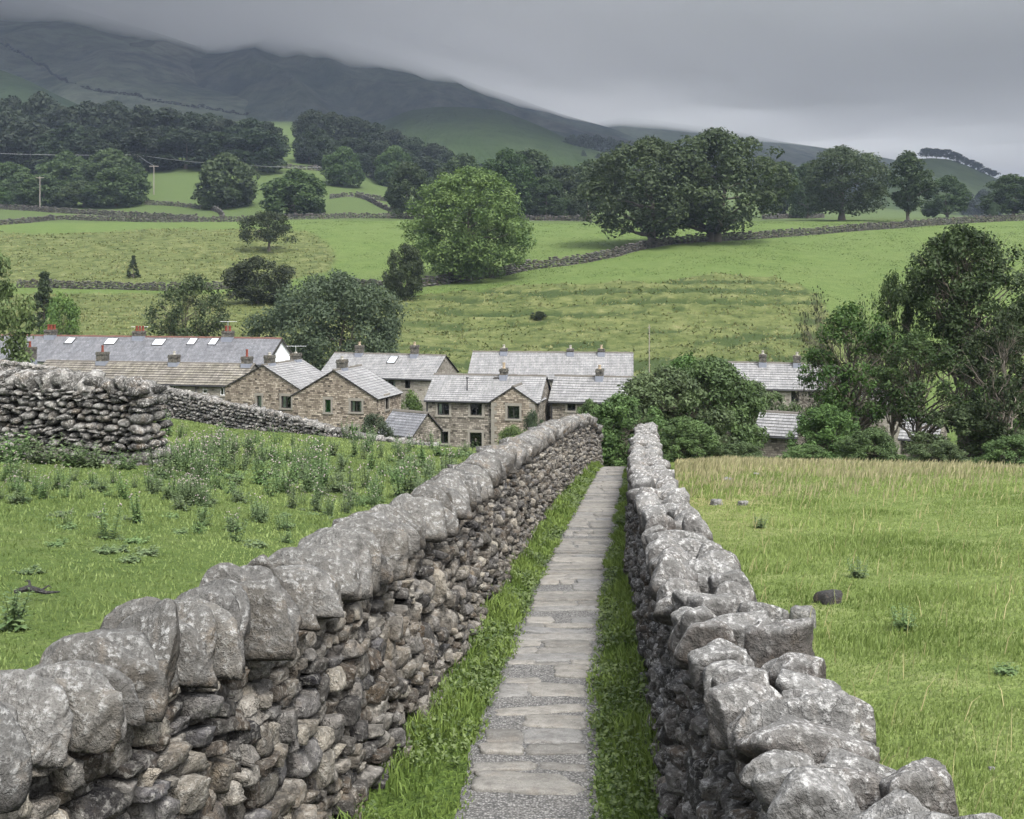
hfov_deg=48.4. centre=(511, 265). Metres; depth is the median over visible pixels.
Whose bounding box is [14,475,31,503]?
thistle
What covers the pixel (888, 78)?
sky
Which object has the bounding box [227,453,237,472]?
thistle
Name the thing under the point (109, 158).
tree
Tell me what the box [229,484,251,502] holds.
thistle
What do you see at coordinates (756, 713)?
dry stone wall
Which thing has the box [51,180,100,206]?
tree
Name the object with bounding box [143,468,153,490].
thistle
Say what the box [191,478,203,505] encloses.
thistle
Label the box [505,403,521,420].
window
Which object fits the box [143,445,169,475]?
thistle
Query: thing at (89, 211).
dry stone wall
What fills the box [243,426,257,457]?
thistle
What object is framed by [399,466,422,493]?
thistle
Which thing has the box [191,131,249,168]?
tree
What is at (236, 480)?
thistle
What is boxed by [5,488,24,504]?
thistle
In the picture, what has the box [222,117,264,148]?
tree
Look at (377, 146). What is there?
tree
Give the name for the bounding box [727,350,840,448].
house
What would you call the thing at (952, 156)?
tree
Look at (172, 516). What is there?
thistle
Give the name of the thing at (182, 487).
thistle
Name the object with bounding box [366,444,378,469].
thistle
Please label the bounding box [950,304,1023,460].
tree
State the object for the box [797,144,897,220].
tree
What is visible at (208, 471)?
thistle
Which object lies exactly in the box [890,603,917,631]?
thistle
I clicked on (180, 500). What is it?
thistle
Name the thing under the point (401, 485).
thistle
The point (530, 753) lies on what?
path
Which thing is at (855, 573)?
thistle
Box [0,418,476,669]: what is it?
pasture grass
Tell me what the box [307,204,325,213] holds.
tree
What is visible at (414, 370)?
cottage row
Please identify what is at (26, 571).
thistle
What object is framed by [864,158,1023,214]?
knoll
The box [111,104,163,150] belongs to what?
tree
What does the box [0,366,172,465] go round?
dry stone wall
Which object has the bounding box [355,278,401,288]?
dry stone wall
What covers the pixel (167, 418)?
thistle
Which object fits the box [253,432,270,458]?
thistle
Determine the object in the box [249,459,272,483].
thistle
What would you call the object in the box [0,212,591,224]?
dry stone wall
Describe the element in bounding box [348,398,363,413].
window
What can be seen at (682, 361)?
bush
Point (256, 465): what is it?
thistle
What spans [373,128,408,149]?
tree
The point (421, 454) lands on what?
thistle
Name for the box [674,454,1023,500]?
hay grass
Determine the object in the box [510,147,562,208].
tree
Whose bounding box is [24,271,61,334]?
conifer
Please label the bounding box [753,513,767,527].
thistle
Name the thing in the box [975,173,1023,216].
tree
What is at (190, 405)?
dry stone wall
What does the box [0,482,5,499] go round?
thistle
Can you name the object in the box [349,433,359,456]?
thistle
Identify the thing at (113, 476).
thistle
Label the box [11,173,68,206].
tree
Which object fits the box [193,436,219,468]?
thistle
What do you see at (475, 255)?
tree
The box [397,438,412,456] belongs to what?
thistle
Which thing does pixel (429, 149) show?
tree
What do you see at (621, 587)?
verge grass
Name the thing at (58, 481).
thistle
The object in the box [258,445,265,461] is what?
thistle
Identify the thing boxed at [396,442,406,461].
thistle
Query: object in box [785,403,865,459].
bush
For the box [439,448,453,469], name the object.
thistle
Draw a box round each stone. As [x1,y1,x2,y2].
[710,499,722,504]
[738,500,748,505]
[789,605,816,628]
[813,589,842,604]
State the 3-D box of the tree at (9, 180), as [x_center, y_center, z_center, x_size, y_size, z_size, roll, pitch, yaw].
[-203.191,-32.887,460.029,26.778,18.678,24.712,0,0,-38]
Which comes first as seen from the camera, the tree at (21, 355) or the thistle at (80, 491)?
the thistle at (80, 491)
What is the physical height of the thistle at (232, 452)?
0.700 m
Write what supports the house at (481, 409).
on the ground at (844, 277)
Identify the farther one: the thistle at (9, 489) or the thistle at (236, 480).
the thistle at (236, 480)
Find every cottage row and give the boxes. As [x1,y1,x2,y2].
[321,342,458,410]
[468,345,633,386]
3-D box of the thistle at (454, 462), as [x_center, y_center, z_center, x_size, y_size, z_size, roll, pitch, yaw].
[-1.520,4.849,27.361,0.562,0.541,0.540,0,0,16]
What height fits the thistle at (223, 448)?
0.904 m
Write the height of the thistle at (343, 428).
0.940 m
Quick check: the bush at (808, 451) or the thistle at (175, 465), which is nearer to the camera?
the thistle at (175, 465)
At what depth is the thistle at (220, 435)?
29.25 m
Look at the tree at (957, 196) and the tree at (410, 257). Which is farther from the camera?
the tree at (957, 196)
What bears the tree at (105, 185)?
on the ground at (844, 277)
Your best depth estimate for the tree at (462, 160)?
427.54 m
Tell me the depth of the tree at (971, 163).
1496.98 m
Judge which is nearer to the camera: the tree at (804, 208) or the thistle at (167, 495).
the thistle at (167, 495)
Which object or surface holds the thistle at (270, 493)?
on the ground at (844, 277)
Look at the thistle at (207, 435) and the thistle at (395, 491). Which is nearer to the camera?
the thistle at (395, 491)
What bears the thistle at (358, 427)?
on the ground at (844, 277)
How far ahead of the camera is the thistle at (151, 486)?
18.98 m
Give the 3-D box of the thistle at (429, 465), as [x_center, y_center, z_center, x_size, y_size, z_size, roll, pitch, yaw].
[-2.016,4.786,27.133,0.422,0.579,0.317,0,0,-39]
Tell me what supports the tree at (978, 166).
on the knoll
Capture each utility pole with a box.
[36,177,43,208]
[149,166,158,194]
[648,325,650,371]
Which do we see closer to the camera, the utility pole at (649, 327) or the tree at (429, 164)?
the utility pole at (649, 327)
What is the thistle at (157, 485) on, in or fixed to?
on the ground at (844, 277)
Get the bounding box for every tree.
[0,95,29,118]
[0,106,38,159]
[0,119,60,178]
[0,161,38,202]
[0,187,14,205]
[0,249,36,362]
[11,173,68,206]
[19,90,60,126]
[24,122,99,176]
[34,150,88,195]
[36,105,91,148]
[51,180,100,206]
[61,100,111,139]
[73,124,140,168]
[80,148,147,194]
[82,166,151,206]
[83,100,134,152]
[110,125,179,171]
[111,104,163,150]
[126,255,141,277]
[133,164,147,183]
[141,273,233,336]
[144,107,199,150]
[151,128,213,168]
[165,111,208,150]
[190,152,260,207]
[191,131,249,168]
[192,112,228,147]
[200,190,228,209]
[203,119,237,153]
[220,255,295,303]
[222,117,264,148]
[231,127,290,172]
[237,209,298,251]
[240,268,410,370]
[256,121,291,162]
[257,168,327,215]
[290,109,335,140]
[291,124,329,162]
[293,138,322,163]
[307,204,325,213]
[308,135,341,166]
[319,145,365,186]
[321,112,355,142]
[335,137,377,158]
[336,116,371,150]
[353,153,374,174]
[355,122,390,151]
[366,140,391,169]
[368,148,399,180]
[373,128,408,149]
[373,145,414,186]
[381,242,426,299]
[383,160,434,218]
[394,136,427,156]
[397,165,536,280]
[414,155,442,181]
[414,177,446,217]
[416,143,452,162]
[432,167,458,211]
[437,150,455,172]
[441,153,488,210]
[479,147,540,215]
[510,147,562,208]
[520,175,569,219]
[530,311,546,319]
[537,164,587,218]
[561,134,579,145]
[565,159,610,216]
[572,134,716,245]
[576,133,593,147]
[586,134,608,153]
[589,163,636,212]
[604,136,618,150]
[644,126,797,241]
[757,160,806,214]
[786,162,823,218]
[791,273,839,438]
[796,300,907,433]
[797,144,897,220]
[842,288,881,426]
[867,268,925,455]
[868,327,972,456]
[877,223,1023,455]
[885,150,940,222]
[917,147,937,156]
[919,175,971,217]
[929,148,943,157]
[937,149,957,157]
[945,152,961,159]
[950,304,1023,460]
[954,156,969,164]
[959,192,979,215]
[964,160,979,166]
[971,163,984,170]
[972,188,991,216]
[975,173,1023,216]
[978,168,992,173]
[987,170,1000,175]
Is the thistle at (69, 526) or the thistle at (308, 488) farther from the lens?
the thistle at (308, 488)
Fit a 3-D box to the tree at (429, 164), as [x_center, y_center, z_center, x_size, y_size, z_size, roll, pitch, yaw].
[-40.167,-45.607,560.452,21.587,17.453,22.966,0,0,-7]
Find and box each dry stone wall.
[0,43,248,115]
[0,204,196,219]
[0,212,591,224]
[0,359,438,445]
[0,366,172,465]
[0,413,603,818]
[16,279,242,290]
[144,200,224,215]
[272,163,374,178]
[329,192,391,211]
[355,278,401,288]
[356,191,387,201]
[422,214,1023,286]
[623,422,1001,818]
[761,213,824,219]
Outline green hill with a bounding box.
[379,107,635,168]
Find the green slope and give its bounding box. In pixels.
[0,70,111,120]
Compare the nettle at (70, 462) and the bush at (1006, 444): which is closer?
the nettle at (70, 462)
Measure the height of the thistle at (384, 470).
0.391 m
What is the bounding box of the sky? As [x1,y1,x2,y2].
[45,0,1023,178]
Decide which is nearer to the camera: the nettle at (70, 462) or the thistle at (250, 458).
the nettle at (70, 462)
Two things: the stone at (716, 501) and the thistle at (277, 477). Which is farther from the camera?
the thistle at (277, 477)
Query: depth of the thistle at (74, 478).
20.74 m
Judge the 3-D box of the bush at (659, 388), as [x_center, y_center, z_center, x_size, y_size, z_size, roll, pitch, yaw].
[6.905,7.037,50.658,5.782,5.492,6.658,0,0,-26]
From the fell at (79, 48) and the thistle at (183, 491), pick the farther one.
the fell at (79, 48)
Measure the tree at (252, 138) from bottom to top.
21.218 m
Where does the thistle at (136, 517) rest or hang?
on the ground at (844, 277)
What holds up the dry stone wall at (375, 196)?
on the ground at (844, 277)
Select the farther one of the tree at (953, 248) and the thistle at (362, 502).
the tree at (953, 248)
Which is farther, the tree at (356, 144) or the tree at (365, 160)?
the tree at (356, 144)
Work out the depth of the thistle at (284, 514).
17.57 m
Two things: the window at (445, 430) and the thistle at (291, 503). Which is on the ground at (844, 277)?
the thistle at (291, 503)
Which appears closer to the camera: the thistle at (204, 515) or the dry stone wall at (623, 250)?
the thistle at (204, 515)
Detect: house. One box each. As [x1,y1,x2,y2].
[0,324,292,366]
[23,341,257,399]
[424,363,550,447]
[548,365,636,419]
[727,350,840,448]
[860,383,904,453]
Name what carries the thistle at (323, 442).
on the ground at (844, 277)
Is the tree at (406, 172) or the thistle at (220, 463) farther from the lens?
the tree at (406, 172)
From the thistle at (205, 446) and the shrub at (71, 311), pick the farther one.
the shrub at (71, 311)
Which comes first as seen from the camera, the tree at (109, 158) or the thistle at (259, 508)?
the thistle at (259, 508)
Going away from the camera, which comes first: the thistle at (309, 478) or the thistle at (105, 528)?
the thistle at (105, 528)
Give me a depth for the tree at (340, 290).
120.42 m
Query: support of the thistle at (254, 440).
on the ground at (844, 277)
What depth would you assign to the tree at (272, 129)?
543.63 m
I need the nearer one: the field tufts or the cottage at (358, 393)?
the cottage at (358, 393)
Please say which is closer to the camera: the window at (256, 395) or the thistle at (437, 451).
the thistle at (437, 451)
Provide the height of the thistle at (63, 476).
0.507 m
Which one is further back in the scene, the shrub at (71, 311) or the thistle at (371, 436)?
the shrub at (71, 311)
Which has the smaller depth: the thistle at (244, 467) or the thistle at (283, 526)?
the thistle at (283, 526)
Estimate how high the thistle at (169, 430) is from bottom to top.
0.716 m
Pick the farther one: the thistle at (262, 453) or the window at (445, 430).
the window at (445, 430)
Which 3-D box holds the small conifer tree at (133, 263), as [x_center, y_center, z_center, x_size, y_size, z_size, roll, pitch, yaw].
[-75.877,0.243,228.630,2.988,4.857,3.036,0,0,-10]
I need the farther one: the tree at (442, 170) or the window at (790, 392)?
the tree at (442, 170)
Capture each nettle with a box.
[0,423,38,463]
[23,432,68,463]
[56,446,88,466]
[69,440,114,467]
[109,450,141,469]
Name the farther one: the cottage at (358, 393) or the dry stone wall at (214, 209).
the dry stone wall at (214, 209)
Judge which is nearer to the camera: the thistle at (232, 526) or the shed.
the thistle at (232, 526)
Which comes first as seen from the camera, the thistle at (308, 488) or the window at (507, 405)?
the thistle at (308, 488)
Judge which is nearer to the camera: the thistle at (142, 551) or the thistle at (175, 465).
the thistle at (142, 551)
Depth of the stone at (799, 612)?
10.87 m
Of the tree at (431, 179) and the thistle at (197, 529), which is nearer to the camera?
the thistle at (197, 529)
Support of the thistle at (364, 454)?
on the ground at (844, 277)
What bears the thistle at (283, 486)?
on the ground at (844, 277)
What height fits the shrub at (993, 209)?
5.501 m
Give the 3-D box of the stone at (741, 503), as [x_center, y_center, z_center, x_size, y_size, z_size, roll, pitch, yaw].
[4.426,4.561,21.819,0.187,0.134,0.150,0,0,-22]
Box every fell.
[0,0,247,120]
[119,10,718,175]
[595,117,987,215]
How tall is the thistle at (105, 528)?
0.463 m
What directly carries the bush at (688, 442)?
on the ground at (844, 277)
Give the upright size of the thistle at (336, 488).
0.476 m
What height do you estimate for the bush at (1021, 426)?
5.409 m
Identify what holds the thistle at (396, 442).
on the ground at (844, 277)
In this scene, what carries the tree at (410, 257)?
on the ground at (844, 277)
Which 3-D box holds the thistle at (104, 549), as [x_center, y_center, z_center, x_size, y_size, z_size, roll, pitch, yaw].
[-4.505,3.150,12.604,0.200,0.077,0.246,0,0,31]
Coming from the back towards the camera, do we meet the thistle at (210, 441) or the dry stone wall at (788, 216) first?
the dry stone wall at (788, 216)
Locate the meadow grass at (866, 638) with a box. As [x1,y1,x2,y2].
[670,462,1023,818]
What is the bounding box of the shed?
[378,408,443,444]
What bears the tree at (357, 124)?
on the ground at (844, 277)
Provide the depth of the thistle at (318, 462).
23.37 m
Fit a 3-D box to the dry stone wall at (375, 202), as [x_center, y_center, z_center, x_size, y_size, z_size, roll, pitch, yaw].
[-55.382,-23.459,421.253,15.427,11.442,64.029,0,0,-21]
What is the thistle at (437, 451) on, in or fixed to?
on the ground at (844, 277)
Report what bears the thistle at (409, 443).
on the ground at (844, 277)
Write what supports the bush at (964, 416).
on the ground at (844, 277)
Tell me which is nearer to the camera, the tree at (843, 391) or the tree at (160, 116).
the tree at (843, 391)
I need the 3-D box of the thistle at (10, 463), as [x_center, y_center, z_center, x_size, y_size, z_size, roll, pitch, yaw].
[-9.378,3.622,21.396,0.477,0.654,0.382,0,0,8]
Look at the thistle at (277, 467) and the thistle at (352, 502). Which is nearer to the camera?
the thistle at (352, 502)
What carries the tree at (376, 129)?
on the ground at (844, 277)
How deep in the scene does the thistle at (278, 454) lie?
26.74 m
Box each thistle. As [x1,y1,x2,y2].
[0,465,7,480]
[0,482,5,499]
[0,587,34,632]
[1,441,24,474]
[5,454,25,481]
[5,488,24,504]
[7,477,16,492]
[10,480,25,490]
[11,564,45,574]
[12,470,25,485]
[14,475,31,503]
[17,459,32,481]
[28,461,45,494]
[38,475,48,499]
[39,475,51,498]
[43,538,68,546]
[47,512,64,516]
[49,466,64,489]
[52,477,71,489]
[55,459,70,487]
[55,521,77,529]
[58,483,69,496]
[61,508,72,525]
[69,466,80,479]
[75,484,86,498]
[81,479,98,484]
[86,483,96,489]
[86,511,103,517]
[87,469,99,483]
[92,544,117,554]
[93,474,109,491]
[94,546,114,553]
[95,503,122,539]
[102,488,112,496]
[103,544,130,551]
[109,465,117,482]
[112,472,130,498]
[119,552,142,563]
[124,536,149,543]
[129,491,144,523]
[131,474,137,487]
[133,544,159,556]
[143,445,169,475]
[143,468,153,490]
[148,475,161,493]
[149,477,163,491]
[151,464,166,483]
[154,439,177,478]
[160,416,173,435]
[161,484,180,499]
[161,513,180,518]
[164,409,173,432]
[165,452,184,477]
[165,467,183,494]
[167,451,180,469]
[168,480,179,498]
[169,438,185,464]
[169,491,193,510]
[170,431,187,454]
[171,439,185,471]
[173,527,187,533]
[175,476,188,498]
[176,474,189,495]
[177,421,183,438]
[178,435,200,466]
[178,475,194,503]
[180,438,198,476]
[183,478,193,504]
[187,456,205,481]
[188,431,201,458]
[188,473,210,498]
[189,443,214,483]
[190,452,209,472]
[191,450,210,475]
[191,468,210,492]
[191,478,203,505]
[191,521,207,533]
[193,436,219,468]
[193,490,215,525]
[194,431,214,459]
[195,478,217,506]
[198,429,221,455]
[198,485,211,503]
[200,426,217,446]
[205,461,223,487]
[208,436,230,475]
[209,428,222,455]
[212,469,226,488]
[214,423,224,447]
[215,429,232,467]
[215,445,228,468]
[222,480,237,493]
[223,429,231,449]
[223,434,241,451]
[223,470,248,479]
[223,514,247,531]
[224,507,248,541]
[227,435,237,464]
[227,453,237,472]
[227,471,244,484]
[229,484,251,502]
[236,451,249,469]
[240,435,254,446]
[241,449,249,466]
[242,538,267,548]
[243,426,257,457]
[245,450,254,464]
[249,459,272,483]
[249,493,268,522]
[250,436,269,464]
[250,504,271,519]
[251,502,268,515]
[252,424,258,442]
[252,454,260,468]
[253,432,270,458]
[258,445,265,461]
[261,469,279,496]
[264,442,281,459]
[267,424,285,444]
[269,443,283,467]
[269,454,283,476]
[269,459,298,493]
[271,467,283,486]
[275,512,292,516]
[275,514,294,530]
[280,449,294,462]
[280,531,292,542]
[283,451,301,484]
[283,477,297,493]
[285,484,299,508]
[290,433,312,469]
[292,436,314,465]
[295,450,308,474]
[297,458,318,492]
[302,461,330,481]
[302,469,315,483]
[305,432,323,450]
[305,446,318,468]
[308,437,332,469]
[311,449,327,469]
[311,472,324,505]
[311,488,322,511]
[312,444,331,486]
[313,480,333,495]
[314,428,326,453]
[314,455,334,490]
[321,493,336,515]
[324,495,334,513]
[326,440,341,455]
[326,471,350,493]
[333,470,346,480]
[335,455,348,471]
[337,491,352,512]
[338,461,360,498]
[340,416,350,438]
[341,483,356,504]
[346,418,356,439]
[347,488,357,508]
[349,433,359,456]
[350,423,363,440]
[356,495,367,506]
[358,441,369,458]
[358,463,370,487]
[362,431,376,444]
[362,436,373,452]
[365,426,377,441]
[365,481,382,503]
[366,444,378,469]
[366,464,388,501]
[369,488,381,506]
[375,459,390,474]
[376,439,384,457]
[386,462,403,476]
[388,467,403,482]
[390,441,399,456]
[391,435,401,447]
[391,456,416,494]
[391,474,403,483]
[391,481,403,496]
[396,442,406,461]
[396,452,414,474]
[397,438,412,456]
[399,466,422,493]
[405,433,411,451]
[408,452,419,470]
[408,455,430,484]
[414,438,426,467]
[419,455,435,475]
[421,459,437,473]
[423,460,434,480]
[425,426,434,448]
[430,440,448,455]
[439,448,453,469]
[441,448,458,463]
[442,458,458,468]
[444,444,457,457]
[456,446,463,457]
[458,441,478,461]
[459,440,469,450]
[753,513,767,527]
[847,556,869,578]
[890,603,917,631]
[993,662,1018,675]
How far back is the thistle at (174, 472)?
18.86 m
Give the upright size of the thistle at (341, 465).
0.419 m
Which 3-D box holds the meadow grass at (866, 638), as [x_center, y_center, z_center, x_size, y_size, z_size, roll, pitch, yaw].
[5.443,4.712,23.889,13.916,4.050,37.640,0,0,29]
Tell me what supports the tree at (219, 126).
on the ground at (844, 277)
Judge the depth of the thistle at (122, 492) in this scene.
18.02 m
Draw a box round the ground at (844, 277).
[0,121,1023,818]
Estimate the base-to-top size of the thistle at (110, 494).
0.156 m
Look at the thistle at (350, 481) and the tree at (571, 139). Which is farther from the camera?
the tree at (571, 139)
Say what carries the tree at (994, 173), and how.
on the knoll
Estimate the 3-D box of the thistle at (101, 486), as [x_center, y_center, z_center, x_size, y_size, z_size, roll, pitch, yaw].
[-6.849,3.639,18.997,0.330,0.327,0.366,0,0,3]
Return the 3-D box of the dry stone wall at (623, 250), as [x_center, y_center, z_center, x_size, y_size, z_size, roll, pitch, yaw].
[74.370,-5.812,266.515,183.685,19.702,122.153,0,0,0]
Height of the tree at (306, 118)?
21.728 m
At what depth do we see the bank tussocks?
182.52 m
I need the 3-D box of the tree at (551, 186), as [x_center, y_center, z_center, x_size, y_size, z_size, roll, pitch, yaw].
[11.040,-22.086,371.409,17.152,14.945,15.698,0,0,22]
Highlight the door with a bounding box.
[467,429,483,447]
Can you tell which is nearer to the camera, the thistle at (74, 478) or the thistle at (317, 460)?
the thistle at (74, 478)
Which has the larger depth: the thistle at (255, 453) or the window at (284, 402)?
the window at (284, 402)
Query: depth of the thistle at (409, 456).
27.11 m
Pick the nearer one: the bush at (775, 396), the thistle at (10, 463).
the thistle at (10, 463)
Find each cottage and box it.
[222,352,325,414]
[290,356,403,432]
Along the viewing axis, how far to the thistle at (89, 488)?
19.36 m
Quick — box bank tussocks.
[0,227,846,373]
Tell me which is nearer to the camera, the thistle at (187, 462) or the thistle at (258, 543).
the thistle at (258, 543)
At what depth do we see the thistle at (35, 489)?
18.07 m
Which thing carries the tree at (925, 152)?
on the knoll
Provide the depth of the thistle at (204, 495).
18.11 m
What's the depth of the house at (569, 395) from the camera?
83.27 m
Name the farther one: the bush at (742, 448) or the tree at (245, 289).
the tree at (245, 289)
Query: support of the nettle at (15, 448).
on the ground at (844, 277)
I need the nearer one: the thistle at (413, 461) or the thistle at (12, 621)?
the thistle at (12, 621)
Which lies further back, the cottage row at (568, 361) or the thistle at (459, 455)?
the cottage row at (568, 361)
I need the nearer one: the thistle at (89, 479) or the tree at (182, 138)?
the thistle at (89, 479)
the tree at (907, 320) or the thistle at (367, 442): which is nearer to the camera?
the thistle at (367, 442)
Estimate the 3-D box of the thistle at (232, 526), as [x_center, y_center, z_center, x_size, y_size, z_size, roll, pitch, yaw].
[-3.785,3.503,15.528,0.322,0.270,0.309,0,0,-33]
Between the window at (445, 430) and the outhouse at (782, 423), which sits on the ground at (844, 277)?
the outhouse at (782, 423)
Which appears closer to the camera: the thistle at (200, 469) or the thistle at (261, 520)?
the thistle at (261, 520)
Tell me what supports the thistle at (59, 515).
on the ground at (844, 277)
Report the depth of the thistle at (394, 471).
26.40 m
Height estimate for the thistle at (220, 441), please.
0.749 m
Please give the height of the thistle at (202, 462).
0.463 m
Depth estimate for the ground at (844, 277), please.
167.55 m
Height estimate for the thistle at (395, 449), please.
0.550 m
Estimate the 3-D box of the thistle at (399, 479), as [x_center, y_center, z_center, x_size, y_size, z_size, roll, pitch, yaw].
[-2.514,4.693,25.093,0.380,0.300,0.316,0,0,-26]
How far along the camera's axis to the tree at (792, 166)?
416.26 m
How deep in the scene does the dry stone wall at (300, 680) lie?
6.18 m
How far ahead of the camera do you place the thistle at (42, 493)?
17.39 m
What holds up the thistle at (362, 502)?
on the ground at (844, 277)
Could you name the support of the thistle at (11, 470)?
on the ground at (844, 277)
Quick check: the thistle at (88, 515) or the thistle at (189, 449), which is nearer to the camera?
the thistle at (88, 515)
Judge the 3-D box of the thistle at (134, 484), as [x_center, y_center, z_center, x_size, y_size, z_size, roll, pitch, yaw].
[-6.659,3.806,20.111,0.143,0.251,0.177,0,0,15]
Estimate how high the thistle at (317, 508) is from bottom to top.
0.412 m
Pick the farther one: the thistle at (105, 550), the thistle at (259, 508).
the thistle at (259, 508)
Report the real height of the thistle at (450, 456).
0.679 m
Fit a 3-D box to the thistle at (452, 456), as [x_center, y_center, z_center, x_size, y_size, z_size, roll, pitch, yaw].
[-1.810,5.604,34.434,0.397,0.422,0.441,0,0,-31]
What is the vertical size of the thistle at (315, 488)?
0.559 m
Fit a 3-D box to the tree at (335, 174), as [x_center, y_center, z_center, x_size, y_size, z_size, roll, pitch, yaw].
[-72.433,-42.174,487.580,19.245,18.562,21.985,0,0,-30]
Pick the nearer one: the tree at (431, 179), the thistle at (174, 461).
the thistle at (174, 461)
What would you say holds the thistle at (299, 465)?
on the ground at (844, 277)
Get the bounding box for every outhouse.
[756,410,806,457]
[898,414,949,462]
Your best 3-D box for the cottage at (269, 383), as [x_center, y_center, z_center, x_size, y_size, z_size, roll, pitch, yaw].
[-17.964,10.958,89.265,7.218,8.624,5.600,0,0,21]
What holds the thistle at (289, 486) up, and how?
on the ground at (844, 277)
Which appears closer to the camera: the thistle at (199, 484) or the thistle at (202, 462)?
the thistle at (199, 484)
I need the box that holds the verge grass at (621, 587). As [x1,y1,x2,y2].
[328,460,660,818]
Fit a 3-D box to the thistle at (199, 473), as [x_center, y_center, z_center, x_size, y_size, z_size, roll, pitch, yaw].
[-5.814,3.753,21.625,0.567,0.739,0.426,0,0,11]
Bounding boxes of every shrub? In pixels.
[39,290,82,334]
[360,413,394,436]
[401,390,424,410]
[495,424,526,444]
[523,410,543,429]
[987,202,999,215]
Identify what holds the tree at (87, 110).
on the ground at (844, 277)
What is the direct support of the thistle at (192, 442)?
on the ground at (844, 277)
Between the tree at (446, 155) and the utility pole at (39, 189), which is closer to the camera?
the utility pole at (39, 189)
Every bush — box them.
[576,398,610,446]
[590,393,675,465]
[617,364,738,456]
[656,352,721,420]
[659,415,725,462]
[661,355,772,453]
[712,441,773,457]
[722,378,802,434]
[776,444,842,460]
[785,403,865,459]
[800,385,889,461]
[833,427,907,463]
[902,403,1023,464]
[905,439,968,464]
[955,375,1023,455]
[971,434,1023,465]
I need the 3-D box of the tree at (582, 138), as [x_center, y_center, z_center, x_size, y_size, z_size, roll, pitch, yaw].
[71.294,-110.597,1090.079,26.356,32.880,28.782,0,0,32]
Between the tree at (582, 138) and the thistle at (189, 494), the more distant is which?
the tree at (582, 138)
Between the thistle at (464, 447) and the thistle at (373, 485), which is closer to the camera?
the thistle at (373, 485)
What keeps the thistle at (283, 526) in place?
on the ground at (844, 277)
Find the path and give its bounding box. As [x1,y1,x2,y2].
[454,466,625,818]
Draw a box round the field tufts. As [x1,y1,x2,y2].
[269,217,1023,304]
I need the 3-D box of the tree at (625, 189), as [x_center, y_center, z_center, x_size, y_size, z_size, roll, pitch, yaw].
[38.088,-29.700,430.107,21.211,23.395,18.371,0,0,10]
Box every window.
[254,393,263,407]
[279,393,292,409]
[322,397,332,413]
[347,424,359,431]
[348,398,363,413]
[384,393,389,411]
[403,380,411,389]
[435,402,451,416]
[441,429,450,444]
[467,403,484,417]
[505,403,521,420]
[565,404,577,412]
[789,391,800,403]
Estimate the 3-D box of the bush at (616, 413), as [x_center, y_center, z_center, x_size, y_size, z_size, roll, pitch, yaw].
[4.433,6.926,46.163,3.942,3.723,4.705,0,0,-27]
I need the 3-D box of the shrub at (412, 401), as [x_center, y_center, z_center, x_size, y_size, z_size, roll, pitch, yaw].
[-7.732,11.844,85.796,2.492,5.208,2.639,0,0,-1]
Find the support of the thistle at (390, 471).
on the ground at (844, 277)
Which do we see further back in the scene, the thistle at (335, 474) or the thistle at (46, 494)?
the thistle at (335, 474)
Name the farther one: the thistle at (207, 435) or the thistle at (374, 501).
the thistle at (207, 435)
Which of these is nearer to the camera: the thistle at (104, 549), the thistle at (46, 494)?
the thistle at (104, 549)
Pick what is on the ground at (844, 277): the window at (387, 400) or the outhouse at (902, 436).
the outhouse at (902, 436)
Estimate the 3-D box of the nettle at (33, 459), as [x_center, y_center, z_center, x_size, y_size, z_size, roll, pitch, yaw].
[-9.831,3.900,24.054,0.945,0.660,1.015,0,0,-25]
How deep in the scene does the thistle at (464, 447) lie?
37.08 m
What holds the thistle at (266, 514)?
on the ground at (844, 277)
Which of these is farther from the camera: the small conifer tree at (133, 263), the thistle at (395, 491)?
the small conifer tree at (133, 263)
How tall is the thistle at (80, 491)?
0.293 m
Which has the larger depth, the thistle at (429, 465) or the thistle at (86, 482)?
the thistle at (429, 465)
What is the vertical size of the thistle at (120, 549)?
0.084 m
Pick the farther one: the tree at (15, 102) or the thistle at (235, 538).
the tree at (15, 102)
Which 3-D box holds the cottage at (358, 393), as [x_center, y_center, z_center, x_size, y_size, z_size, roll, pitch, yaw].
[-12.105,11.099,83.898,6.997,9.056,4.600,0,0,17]
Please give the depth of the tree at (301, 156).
552.24 m
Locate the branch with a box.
[14,580,59,594]
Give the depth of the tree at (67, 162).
464.17 m
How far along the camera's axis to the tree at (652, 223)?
247.79 m
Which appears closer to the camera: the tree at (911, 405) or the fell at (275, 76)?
the tree at (911, 405)
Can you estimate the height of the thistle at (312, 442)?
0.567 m
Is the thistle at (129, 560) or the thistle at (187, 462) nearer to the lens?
the thistle at (129, 560)
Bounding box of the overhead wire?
[0,153,273,166]
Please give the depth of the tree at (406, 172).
362.72 m
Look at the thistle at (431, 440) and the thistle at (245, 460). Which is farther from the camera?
the thistle at (431, 440)
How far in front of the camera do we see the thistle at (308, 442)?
26.86 m
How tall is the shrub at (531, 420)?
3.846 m
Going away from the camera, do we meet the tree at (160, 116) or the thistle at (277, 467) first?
the thistle at (277, 467)
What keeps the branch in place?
on the ground at (844, 277)
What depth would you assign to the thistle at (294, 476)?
23.19 m
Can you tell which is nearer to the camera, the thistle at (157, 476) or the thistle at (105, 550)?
the thistle at (105, 550)
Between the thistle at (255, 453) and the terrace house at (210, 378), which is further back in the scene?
the terrace house at (210, 378)
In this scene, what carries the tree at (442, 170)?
on the ground at (844, 277)

